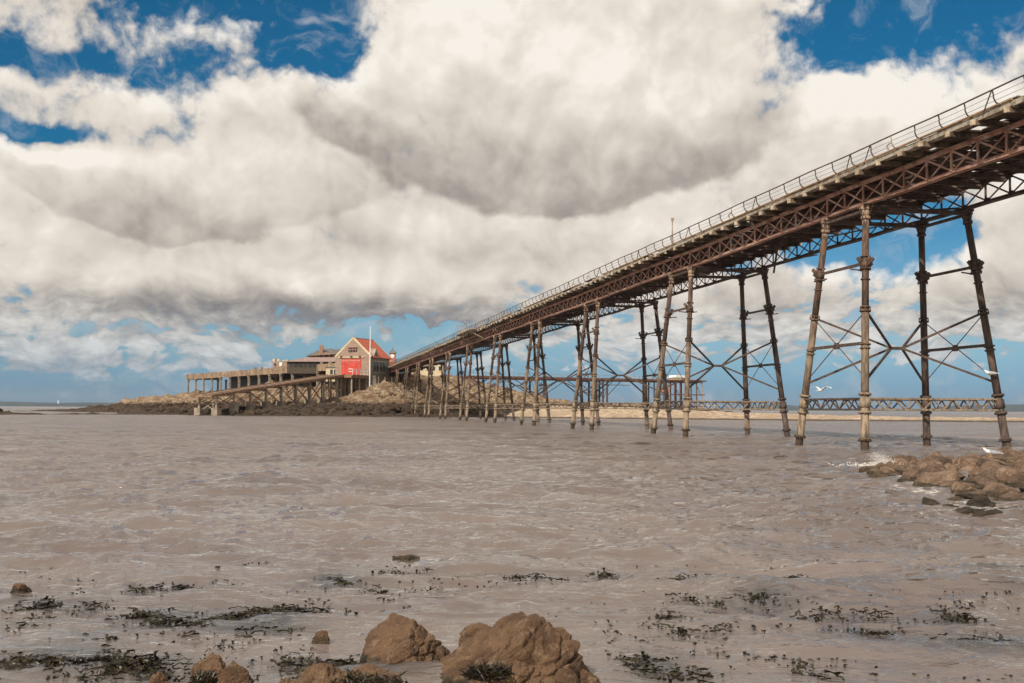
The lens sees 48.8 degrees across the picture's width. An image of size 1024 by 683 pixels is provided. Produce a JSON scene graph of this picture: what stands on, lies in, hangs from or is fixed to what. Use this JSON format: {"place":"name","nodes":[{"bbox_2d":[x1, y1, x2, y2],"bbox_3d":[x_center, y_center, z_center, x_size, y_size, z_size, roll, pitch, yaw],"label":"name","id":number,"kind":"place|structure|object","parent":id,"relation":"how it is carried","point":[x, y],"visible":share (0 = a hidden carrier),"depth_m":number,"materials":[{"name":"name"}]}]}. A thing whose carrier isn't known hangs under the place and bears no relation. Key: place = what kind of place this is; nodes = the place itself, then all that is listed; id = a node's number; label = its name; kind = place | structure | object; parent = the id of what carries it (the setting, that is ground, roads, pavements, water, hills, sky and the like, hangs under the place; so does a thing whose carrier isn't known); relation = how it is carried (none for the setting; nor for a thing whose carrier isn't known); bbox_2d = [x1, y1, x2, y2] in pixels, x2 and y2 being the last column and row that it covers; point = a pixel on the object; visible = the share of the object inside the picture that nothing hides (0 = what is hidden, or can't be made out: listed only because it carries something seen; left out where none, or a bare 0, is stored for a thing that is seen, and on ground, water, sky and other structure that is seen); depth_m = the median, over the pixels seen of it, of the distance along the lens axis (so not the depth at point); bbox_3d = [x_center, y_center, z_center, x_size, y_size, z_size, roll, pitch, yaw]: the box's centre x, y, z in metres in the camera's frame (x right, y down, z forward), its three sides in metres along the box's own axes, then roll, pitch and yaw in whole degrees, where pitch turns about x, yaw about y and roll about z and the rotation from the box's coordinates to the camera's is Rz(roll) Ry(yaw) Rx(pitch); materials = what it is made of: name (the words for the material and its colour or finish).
{"place":"outdoors","nodes":[
{"label":"outdoors","id":0,"kind":"place"},
{"bbox_2d":[0,401,114,406],"bbox_3d":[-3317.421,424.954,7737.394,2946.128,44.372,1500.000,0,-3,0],"label":"hills","id":1,"kind":"structure","parent":0,"point":[81,404],"depth_m":7160.88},
{"bbox_2d":[0,374,749,417],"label":"island","id":2,"kind":"structure","parent":0,"point":[130,406],"depth_m":235.50,"materials":[{"name":"stone"}]},
{"bbox_2d":[186,361,334,392],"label":"old jetty","id":3,"kind":"object","parent":2,"relation":"on","point":[245,378],"visible":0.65,"depth_m":314.43,"materials":[{"name":"concrete"}]},
{"bbox_2d":[284,357,334,374],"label":"pavilion","id":4,"kind":"structure","parent":3,"relation":"on","point":[306,366],"depth_m":268.09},
{"bbox_2d":[325,367,334,381],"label":"annex","id":5,"kind":"object","parent":3,"relation":"attached to","point":[330,370],"visible":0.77,"depth_m":254.00,"materials":[{"name":"beige paint"}]},
{"bbox_2d":[190,369,368,415],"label":"slipway","id":6,"kind":"structure","parent":2,"relation":"on","point":[216,409],"depth_m":222.96,"materials":[{"name":"wood"}]},
{"bbox_2d":[272,359,289,376],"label":"roofless ruin","id":7,"kind":"object","parent":2,"relation":"on","point":[277,362],"visible":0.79,"depth_m":300.13,"materials":[{"name":"stone"}]},
{"bbox_2d":[0,373,606,416],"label":"rubble","id":8,"kind":"object","parent":2,"relation":"on","point":[419,410],"visible":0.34,"depth_m":221.47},
{"bbox_2d":[307,344,340,356],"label":"hall","id":9,"kind":"structure","parent":2,"relation":"on","point":[324,352],"depth_m":286.93,"materials":[{"name":"stone"}]},
{"bbox_2d":[369,327,370,385],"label":"flagpole","id":10,"kind":"object","parent":2,"relation":"on","point":[370,357],"visible":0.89,"depth_m":246.15,"materials":[{"name":"metal"}]},
{"bbox_2d":[350,376,399,392],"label":"retaining wall","id":11,"kind":"structure","parent":2,"relation":"on","point":[377,379],"depth_m":250.87,"materials":[{"name":"stone"}]},
{"bbox_2d":[335,334,390,388],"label":"lifeboat house","id":12,"kind":"structure","parent":11,"relation":"on","point":[352,354],"depth_m":250.54,"materials":[{"name":"stone"}]},
{"bbox_2d":[341,359,360,374],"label":"door","id":13,"kind":"structure","parent":12,"relation":"in","point":[347,365],"depth_m":250.18,"materials":[{"name":"red paint"}]},
{"bbox_2d":[347,347,356,351],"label":"window","id":14,"kind":"structure","parent":12,"relation":"in","point":[350,349],"depth_m":250.24,"materials":[{"name":"white glass"}]},
{"bbox_2d":[389,349,396,362],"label":"clock tower","id":15,"kind":"structure","parent":2,"relation":"on","point":[392,352],"depth_m":281.56,"materials":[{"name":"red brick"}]},
{"bbox_2d":[420,361,443,375],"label":"cream building","id":16,"kind":"structure","parent":2,"relation":"on","point":[436,370],"depth_m":305.05,"materials":[{"name":"beige paint"}]},
{"bbox_2d":[0,406,1023,682],"bbox_3d":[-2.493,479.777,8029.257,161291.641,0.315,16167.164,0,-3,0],"label":"water","id":17,"kind":"structure","parent":0,"point":[114,508],"depth_m":12.70,"materials":[{"name":"brown liquid"}]},
{"bbox_2d":[10,583,32,592],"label":"stone","id":18,"kind":"object","parent":17,"relation":"on","point":[20,588],"visible":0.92,"depth_m":9.05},
{"bbox_2d":[4,615,56,631],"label":"seaweed","id":19,"kind":"object","parent":17,"relation":"on","point":[24,624],"visible":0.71,"depth_m":7.73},
{"bbox_2d":[1,597,99,612],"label":"seaweed","id":20,"kind":"object","parent":17,"relation":"on","point":[50,603],"visible":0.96,"depth_m":8.50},
{"bbox_2d":[17,633,138,653],"bbox_3d":[-2.722,1.908,7.172,0.573,0.049,0.821,0,-3,0],"label":"seaweed","id":21,"kind":"object","parent":17,"relation":"on","point":[107,637],"visible":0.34,"depth_m":7.23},
{"bbox_2d":[0,648,192,682],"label":"seaweed","id":22,"kind":"object","parent":17,"relation":"on","point":[133,664],"visible":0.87,"depth_m":6.55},
{"bbox_2d":[104,606,176,623],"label":"seaweed","id":23,"kind":"object","parent":17,"relation":"on","point":[141,614],"visible":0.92,"depth_m":8.15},
{"bbox_2d":[148,671,167,682],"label":"stone","id":24,"kind":"object","parent":17,"relation":"on","point":[159,677],"visible":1,"depth_m":5.77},
{"bbox_2d":[120,582,196,593],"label":"seaweed","id":25,"kind":"object","parent":17,"relation":"on","point":[181,586],"visible":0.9,"depth_m":9.33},
{"bbox_2d":[130,666,191,682],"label":"seaweed","id":26,"kind":"object","parent":17,"relation":"on","point":[153,671],"visible":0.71,"depth_m":6.35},
{"bbox_2d":[142,611,264,636],"bbox_3d":[-2.120,1.947,7.836,0.911,0.056,1.013,0,-3,0],"label":"seaweed","id":27,"kind":"object","parent":17,"relation":"on","point":[161,620],"visible":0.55,"depth_m":7.85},
{"bbox_2d":[190,653,225,680],"bbox_3d":[-1.567,1.746,5.895,0.253,0.226,0.256,0,-3,7],"label":"stone","id":28,"kind":"object","parent":17,"relation":"on","point":[213,661],"visible":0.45,"depth_m":5.88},
{"bbox_2d":[187,669,219,682],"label":"seaweed","id":29,"kind":"object","parent":28,"relation":"on","point":[202,677],"visible":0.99,"depth_m":5.69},
{"bbox_2d":[217,660,253,682],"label":"stone","id":30,"kind":"object","parent":17,"relation":"on","point":[233,672],"visible":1,"depth_m":5.66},
{"bbox_2d":[207,603,314,627],"bbox_3d":[-1.811,1.964,8.082,0.744,0.054,0.909,0,-3,0],"label":"seaweed","id":31,"kind":"object","parent":17,"relation":"on","point":[261,610],"visible":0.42,"depth_m":8.25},
{"bbox_2d":[234,625,304,637],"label":"seaweed","id":32,"kind":"object","parent":17,"relation":"on","point":[253,627],"visible":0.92,"depth_m":7.55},
{"bbox_2d":[279,677,292,682],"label":"stone","id":33,"kind":"object","parent":17,"relation":"on","point":[286,680],"visible":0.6,"depth_m":5.58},
{"bbox_2d":[273,651,341,667],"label":"seaweed","id":34,"kind":"object","parent":17,"relation":"on","point":[287,663],"visible":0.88,"depth_m":6.67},
{"bbox_2d":[287,600,332,612],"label":"seaweed","id":35,"kind":"object","parent":17,"relation":"on","point":[320,610],"visible":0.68,"depth_m":8.40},
{"bbox_2d":[290,662,350,682],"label":"stone","id":36,"kind":"object","parent":17,"relation":"on","point":[313,672],"visible":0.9,"depth_m":5.61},
{"bbox_2d":[281,667,407,682],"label":"seaweed","id":37,"kind":"object","parent":36,"relation":"on","point":[365,678],"visible":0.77,"depth_m":5.64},
{"bbox_2d":[312,630,329,643],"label":"stone","id":38,"kind":"object","parent":17,"relation":"on","point":[321,637],"visible":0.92,"depth_m":7.17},
{"bbox_2d":[277,654,366,678],"bbox_3d":[-0.878,1.871,6.413,0.888,0.052,0.820,-1,-4,23],"label":"seaweed","id":39,"kind":"object","parent":17,"relation":"on","point":[334,663],"visible":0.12,"depth_m":6.55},
{"bbox_2d":[310,574,361,585],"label":"seaweed","id":40,"kind":"object","parent":17,"relation":"on","point":[340,581],"visible":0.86,"depth_m":9.72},
{"bbox_2d":[352,663,401,682],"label":"stone","id":41,"kind":"object","parent":17,"relation":"on","point":[369,669],"visible":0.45,"depth_m":5.92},
{"bbox_2d":[367,584,400,600],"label":"seaweed","id":42,"kind":"object","parent":17,"relation":"on","point":[380,592],"visible":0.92,"depth_m":9.16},
{"bbox_2d":[371,567,433,574],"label":"seaweed","id":43,"kind":"object","parent":17,"relation":"on","point":[392,572],"visible":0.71,"depth_m":10.29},
{"bbox_2d":[360,613,450,663],"bbox_3d":[-0.561,1.922,6.654,0.785,0.602,0.652,0,-3,0],"label":"boulder","id":44,"kind":"object","parent":17,"relation":"in","point":[394,638],"visible":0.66,"depth_m":6.59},
{"bbox_2d":[392,554,419,559],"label":"stone","id":45,"kind":"object","parent":17,"relation":"in","point":[407,557],"visible":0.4,"depth_m":11.23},
{"bbox_2d":[459,622,490,644],"bbox_3d":[-0.213,1.827,7.000,0.246,0.146,0.367,0,-3,1],"label":"stone","id":46,"kind":"object","parent":17,"relation":"on","point":[470,630],"visible":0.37,"depth_m":6.99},
{"bbox_2d":[0,559,1023,682],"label":"loose seaweed","id":47,"kind":"object","parent":17,"relation":"on","point":[608,654],"visible":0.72,"depth_m":7.83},
{"bbox_2d":[436,611,589,682],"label":"boulder","id":48,"kind":"object","parent":17,"relation":"in","point":[536,648],"visible":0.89,"depth_m":6.13,"materials":[{"name":"stone"}]},
{"bbox_2d":[459,655,528,682],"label":"seaweed","id":49,"kind":"object","parent":48,"relation":"on","point":[488,673],"visible":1,"depth_m":5.76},
{"bbox_2d":[502,573,568,580],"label":"seaweed","id":50,"kind":"object","parent":17,"relation":"on","point":[519,577],"visible":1,"depth_m":10.03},
{"bbox_2d":[466,372,706,407],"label":"steel jetty","id":51,"kind":"object","parent":17,"relation":"in","point":[619,380],"visible":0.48,"depth_m":303.83,"materials":[{"name":"orange metal"}]},
{"bbox_2d":[667,375,684,379],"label":"hut","id":52,"kind":"object","parent":51,"relation":"on","point":[677,377],"visible":0.57,"depth_m":313.56,"materials":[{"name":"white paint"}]},
{"bbox_2d":[580,670,600,682],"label":"stone","id":53,"kind":"object","parent":17,"relation":"in","point":[586,676],"visible":1,"depth_m":5.98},
{"bbox_2d":[585,567,619,579],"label":"seaweed","id":54,"kind":"object","parent":17,"relation":"on","point":[604,573],"visible":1,"depth_m":10.21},
{"bbox_2d":[613,651,712,677],"bbox_3d":[0.838,1.889,6.564,0.378,0.051,0.668,2,-4,-22],"label":"seaweed","id":55,"kind":"object","parent":17,"relation":"on","point":[642,661],"visible":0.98,"depth_m":6.65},
{"bbox_2d":[648,610,692,621],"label":"seaweed","id":56,"kind":"object","parent":17,"relation":"on","point":[664,616],"visible":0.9,"depth_m":8.12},
{"bbox_2d":[669,573,706,579],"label":"seaweed","id":57,"kind":"object","parent":17,"relation":"on","point":[680,578],"visible":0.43,"depth_m":10.02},
{"bbox_2d":[656,666,723,682],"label":"seaweed","id":58,"kind":"object","parent":17,"relation":"on","point":[675,675],"visible":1,"depth_m":6.34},
{"bbox_2d":[652,623,731,639],"bbox_3d":[1.238,1.955,7.646,0.527,0.051,0.483,0,-3,0],"label":"seaweed","id":59,"kind":"object","parent":17,"relation":"on","point":[680,630],"visible":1,"depth_m":7.65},
{"bbox_2d":[665,593,732,608],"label":"seaweed","id":60,"kind":"object","parent":17,"relation":"on","point":[693,600],"visible":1,"depth_m":8.83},
{"bbox_2d":[387,74,1023,449],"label":"pier","id":61,"kind":"structure","parent":17,"relation":"in","point":[916,174],"depth_m":53.29,"materials":[{"name":"metal"}]},
{"bbox_2d":[734,589,808,606],"bbox_3d":[2.076,2.038,9.015,0.615,0.054,0.603,3,-4,-38],"label":"seaweed","id":62,"kind":"object","parent":17,"relation":"on","point":[754,596],"visible":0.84,"depth_m":9.03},
{"bbox_2d":[790,659,843,679],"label":"seaweed","id":63,"kind":"object","parent":17,"relation":"on","point":[795,671],"visible":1,"depth_m":6.45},
{"bbox_2d":[790,605,893,622],"bbox_3d":[2.408,2.000,8.292,0.813,0.050,0.630,0,-3,0],"label":"seaweed","id":64,"kind":"object","parent":17,"relation":"on","point":[817,618],"visible":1,"depth_m":8.32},
{"bbox_2d":[828,452,911,466],"bbox_3d":[9.841,3.150,30.059,2.841,0.419,1.713,0,-3,0],"label":"spray","id":65,"kind":"object","parent":17,"relation":"on","point":[881,460],"visible":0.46,"depth_m":30.07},
{"bbox_2d":[846,627,893,637],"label":"seaweed","id":66,"kind":"object","parent":17,"relation":"on","point":[871,632],"visible":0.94,"depth_m":7.61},
{"bbox_2d":[866,467,878,474],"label":"boulder","id":67,"kind":"object","parent":17,"relation":"in","point":[872,470],"visible":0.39,"depth_m":26.51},
{"bbox_2d":[922,497,940,505],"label":"weedy stone","id":68,"kind":"object","parent":17,"relation":"on","point":[928,501],"visible":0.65,"depth_m":18.35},
{"bbox_2d":[948,496,963,500],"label":"weedy stone","id":69,"kind":"object","parent":17,"relation":"in","point":[956,498],"visible":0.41,"depth_m":18.77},
{"bbox_2d":[932,606,994,625],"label":"seaweed","id":70,"kind":"object","parent":17,"relation":"on","point":[957,616],"visible":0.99,"depth_m":8.22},
{"bbox_2d":[953,506,986,513],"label":"weedy stone","id":71,"kind":"object","parent":17,"relation":"in","point":[965,510],"visible":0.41,"depth_m":16.64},
{"bbox_2d":[933,632,1013,640],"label":"seaweed","id":72,"kind":"object","parent":17,"relation":"on","point":[990,638],"visible":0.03,"depth_m":7.40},
{"bbox_2d":[966,498,995,506],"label":"weedy stone","id":73,"kind":"object","parent":17,"relation":"in","point":[983,502],"visible":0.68,"depth_m":18.01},
{"bbox_2d":[971,509,1002,516],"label":"weedy stone","id":74,"kind":"object","parent":17,"relation":"in","point":[979,513],"visible":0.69,"depth_m":16.40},
{"bbox_2d":[992,493,1023,500],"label":"boulder","id":75,"kind":"object","parent":17,"relation":"in","point":[1012,497],"visible":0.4,"depth_m":18.63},
{"bbox_2d":[0,0,1023,408],"label":"sky","id":76,"kind":"structure","parent":0,"point":[187,186],"materials":[{"name":"white"}]},
{"bbox_2d":[507,405,1023,421],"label":"causeway","id":77,"kind":"structure","parent":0,"point":[639,414],"depth_m":174.58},
{"bbox_2d":[749,404,809,409],"bbox_3d":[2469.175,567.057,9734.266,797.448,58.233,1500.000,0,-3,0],"label":"hills","id":78,"kind":"structure","parent":0,"point":[790,407],"depth_m":9245.62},
{"bbox_2d":[775,410,1023,411],"bbox_3d":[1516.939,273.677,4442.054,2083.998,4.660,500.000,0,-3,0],"label":"shore","id":79,"kind":"structure","parent":0,"point":[878,410],"depth_m":4289.97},
{"bbox_2d":[930,404,1023,410],"bbox_3d":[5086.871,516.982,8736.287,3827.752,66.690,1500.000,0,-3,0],"label":"hills","id":80,"kind":"structure","parent":0,"point":[1013,407],"depth_m":8330.03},
{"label":"rubble bank","id":81,"kind":"structure","parent":0,"visible":0},
{"bbox_2d":[868,469,885,477],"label":"boulder","id":82,"kind":"object","parent":81,"relation":"on","point":[879,473],"visible":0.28,"depth_m":25.75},
{"bbox_2d":[880,466,893,472],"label":"boulder","id":83,"kind":"object","parent":81,"relation":"on","point":[885,469],"visible":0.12,"depth_m":26.09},
{"bbox_2d":[882,455,907,461],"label":"boulder","id":84,"kind":"object","parent":81,"relation":"on","point":[898,457],"visible":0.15,"depth_m":30.80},
{"bbox_2d":[888,465,906,473],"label":"boulder","id":85,"kind":"object","parent":81,"relation":"on","point":[900,469],"visible":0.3,"depth_m":26.98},
{"bbox_2d":[894,458,911,465],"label":"boulder","id":86,"kind":"object","parent":81,"relation":"on","point":[902,461],"visible":0.25,"depth_m":29.67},
{"bbox_2d":[897,476,911,481],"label":"boulder","id":87,"kind":"object","parent":81,"relation":"on","point":[903,478],"visible":0.26,"depth_m":23.52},
{"bbox_2d":[902,471,915,476],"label":"boulder","id":88,"kind":"object","parent":81,"relation":"on","point":[910,473],"visible":0.07,"depth_m":24.59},
{"bbox_2d":[905,466,919,471],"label":"boulder","id":89,"kind":"object","parent":81,"relation":"on","point":[913,468],"visible":0.21,"depth_m":26.04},
{"bbox_2d":[922,480,938,486],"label":"boulder","id":90,"kind":"object","parent":81,"relation":"on","point":[935,482],"visible":0.19,"depth_m":21.93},
{"bbox_2d":[913,464,947,477],"bbox_3d":[9.066,2.949,24.201,0.862,0.418,1.077,15,-27,19],"label":"boulder","id":91,"kind":"object","parent":81,"relation":"on","point":[929,468],"visible":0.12,"depth_m":23.87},
{"bbox_2d":[918,460,943,467],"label":"boulder","id":92,"kind":"object","parent":81,"relation":"on","point":[931,462],"visible":0.27,"depth_m":27.50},
{"bbox_2d":[922,452,943,459],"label":"boulder","id":93,"kind":"object","parent":81,"relation":"on","point":[937,454],"visible":0.06,"depth_m":30.29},
{"bbox_2d":[912,470,960,486],"bbox_3d":[8.454,2.856,22.607,0.931,0.568,1.106,-20,-31,-2],"label":"boulder","id":94,"kind":"object","parent":81,"relation":"on","point":[922,479],"visible":0.37,"depth_m":22.30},
{"bbox_2d":[924,455,951,463],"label":"boulder","id":95,"kind":"object","parent":81,"relation":"on","point":[944,460],"visible":0.17,"depth_m":29.03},
{"bbox_2d":[946,465,957,470],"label":"boulder","id":96,"kind":"object","parent":81,"relation":"on","point":[953,467],"visible":0.28,"depth_m":26.08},
{"bbox_2d":[939,480,980,489],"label":"boulder","id":97,"kind":"object","parent":81,"relation":"on","point":[946,483],"visible":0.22,"depth_m":21.22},
{"bbox_2d":[950,482,976,492],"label":"boulder","id":98,"kind":"object","parent":81,"relation":"on","point":[957,487],"visible":0.38,"depth_m":20.36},
{"bbox_2d":[953,457,975,468],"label":"boulder","id":99,"kind":"object","parent":81,"relation":"on","point":[960,462],"visible":0.22,"depth_m":28.02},
{"bbox_2d":[952,457,976,463],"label":"boulder","id":100,"kind":"object","parent":81,"relation":"on","point":[969,459],"visible":0.09,"depth_m":28.74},
{"bbox_2d":[958,464,977,470],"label":"boulder","id":101,"kind":"object","parent":81,"relation":"on","point":[969,467],"visible":0.41,"depth_m":27.06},
{"bbox_2d":[955,490,989,499],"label":"boulder","id":102,"kind":"object","parent":81,"relation":"on","point":[978,494],"visible":0.38,"depth_m":19.38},
{"bbox_2d":[968,467,984,476],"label":"boulder","id":103,"kind":"object","parent":81,"relation":"on","point":[973,472],"visible":0.47,"depth_m":25.32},
{"bbox_2d":[976,480,988,485],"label":"boulder","id":104,"kind":"object","parent":81,"relation":"on","point":[979,482],"visible":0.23,"depth_m":22.13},
{"bbox_2d":[968,471,998,484],"bbox_3d":[9.482,2.811,22.750,0.732,0.282,0.581,-28,4,-35],"label":"boulder","id":105,"kind":"object","parent":81,"relation":"on","point":[986,475],"visible":0.44,"depth_m":22.71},
{"bbox_2d":[976,458,997,466],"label":"boulder","id":106,"kind":"object","parent":81,"relation":"on","point":[980,462],"visible":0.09,"depth_m":27.65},
{"bbox_2d":[981,460,996,469],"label":"boulder","id":107,"kind":"object","parent":81,"relation":"on","point":[987,465],"visible":0.21,"depth_m":26.36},
{"bbox_2d":[979,455,1008,465],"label":"boulder","id":108,"kind":"object","parent":81,"relation":"on","point":[996,460],"visible":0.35,"depth_m":28.82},
{"bbox_2d":[981,447,1002,453],"bbox_3d":[13.115,3.069,30.876,0.610,0.351,0.150,0,-3,0],"label":"gull","id":109,"kind":"object","parent":108,"relation":"on","point":[987,451],"visible":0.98,"depth_m":30.83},
{"bbox_2d":[981,480,1021,497],"bbox_3d":[8.616,2.761,20.166,0.862,0.452,1.107,-26,-5,2],"label":"boulder","id":110,"kind":"object","parent":81,"relation":"on","point":[994,489],"visible":0.44,"depth_m":19.97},
{"bbox_2d":[987,445,1017,461],"bbox_3d":[14.965,3.591,33.898,1.490,0.555,1.198,-12,21,-35],"label":"boulder","id":111,"kind":"object","parent":81,"relation":"on","point":[1007,451],"visible":0.31,"depth_m":33.96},
{"bbox_2d":[986,465,1023,483],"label":"boulder","id":112,"kind":"object","parent":81,"relation":"on","point":[1003,473],"visible":0.36,"depth_m":22.85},
{"bbox_2d":[1005,473,1023,487],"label":"boulder","id":113,"kind":"object","parent":81,"relation":"on","point":[1013,480],"visible":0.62,"depth_m":22.50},
{"bbox_2d":[1005,453,1023,463],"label":"boulder","id":114,"kind":"object","parent":81,"relation":"on","point":[1012,460],"visible":0.31,"depth_m":31.80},
{"bbox_2d":[1007,460,1023,469],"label":"boulder","id":115,"kind":"object","parent":81,"relation":"on","point":[1018,465],"visible":0.26,"depth_m":25.47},
{"bbox_2d":[1019,478,1023,491],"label":"boulder","id":116,"kind":"object","parent":81,"relation":"on","point":[1021,486],"visible":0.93,"depth_m":20.66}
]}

